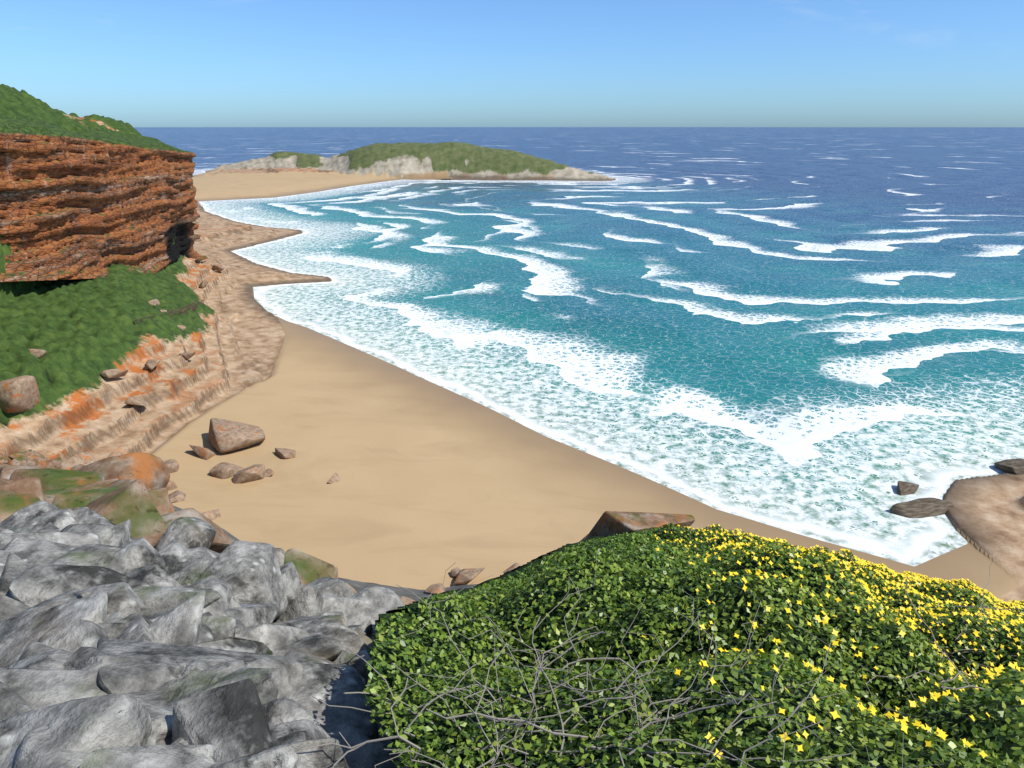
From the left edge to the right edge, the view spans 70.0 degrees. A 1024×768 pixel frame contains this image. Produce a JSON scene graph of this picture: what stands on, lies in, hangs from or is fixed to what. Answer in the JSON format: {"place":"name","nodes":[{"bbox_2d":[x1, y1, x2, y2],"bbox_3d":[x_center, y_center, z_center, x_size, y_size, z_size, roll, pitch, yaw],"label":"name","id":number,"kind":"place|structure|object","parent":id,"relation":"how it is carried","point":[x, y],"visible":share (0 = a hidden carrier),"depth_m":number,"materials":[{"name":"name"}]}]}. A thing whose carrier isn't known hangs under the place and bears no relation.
{"place":"outdoors","nodes":[
{"label":"outdoors","id":0,"kind":"place"},
{"bbox_2d":[0,84,1023,767],"bbox_3d":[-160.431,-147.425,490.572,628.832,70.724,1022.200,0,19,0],"label":"coastal terrain","id":1,"kind":"structure","parent":0,"point":[428,490],"depth_m":119.81,"materials":[{"name":"beige sand"}]},
{"bbox_2d":[0,115,207,281],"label":"cliff wall","id":2,"kind":"structure","parent":1,"relation":"on","point":[74,204],"depth_m":165.76,"materials":[{"name":"brown stone"}]},
{"bbox_2d":[0,449,336,585],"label":"rocks","id":3,"kind":"object","parent":1,"relation":"on","point":[117,490],"visible":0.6,"depth_m":13.44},
{"bbox_2d":[134,300,203,325],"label":"fence","id":4,"kind":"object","parent":1,"relation":"on","point":[185,311],"visible":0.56,"depth_m":168.77,"materials":[{"name":"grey wood"}]},
{"bbox_2d":[0,264,340,483],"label":"slope boulders","id":5,"kind":"object","parent":1,"relation":"on","point":[20,394],"visible":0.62,"depth_m":107.45,"materials":[{"name":"stone"}]},
{"bbox_2d":[0,500,431,767],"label":"rocks","id":6,"kind":"object","parent":1,"relation":"on","point":[180,644],"visible":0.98,"depth_m":4.36,"materials":[{"name":"grey stone"}]},
{"bbox_2d":[164,418,520,605],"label":"beach boulders","id":7,"kind":"object","parent":1,"relation":"on","point":[224,436],"visible":0.54,"depth_m":105.02,"materials":[{"name":"stone"}]},
{"bbox_2d":[579,511,694,541],"bbox_3d":[4.217,6.074,27.782,4.082,3.930,3.596,-11,22,-28],"label":"boulder","id":8,"kind":"object","parent":1,"relation":"on","point":[609,523],"visible":0.21,"depth_m":26.11,"materials":[{"name":"stone"}]},
{"bbox_2d":[362,523,1023,767],"bbox_3d":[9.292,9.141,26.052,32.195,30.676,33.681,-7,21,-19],"label":"leaves","id":9,"kind":"object","parent":1,"relation":"on","point":[1007,745],"visible":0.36,"depth_m":4.53,"materials":[{"name":"green plant"}]},
{"bbox_2d":[301,558,1023,767],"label":"bare twigs","id":10,"kind":"object","parent":9,"relation":"on","point":[521,721],"visible":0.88,"depth_m":3.32,"materials":[{"name":"grey plant"}]},
{"bbox_2d":[890,458,1023,517],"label":"rocks","id":11,"kind":"object","parent":1,"relation":"on","point":[923,507],"visible":0.97,"depth_m":100.43,"materials":[{"name":"stone"}]},
{"bbox_2d":[0,0,1023,126],"label":"sky","id":12,"kind":"structure","parent":0,"point":[138,63],"materials":[{"name":"blue"}]},
{"bbox_2d":[133,127,1023,565],"bbox_3d":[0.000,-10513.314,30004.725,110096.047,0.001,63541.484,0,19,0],"label":"ocean water","id":13,"kind":"structure","parent":0,"point":[817,333],"depth_m":229.36,"materials":[{"name":"teal liquid"}]}
]}

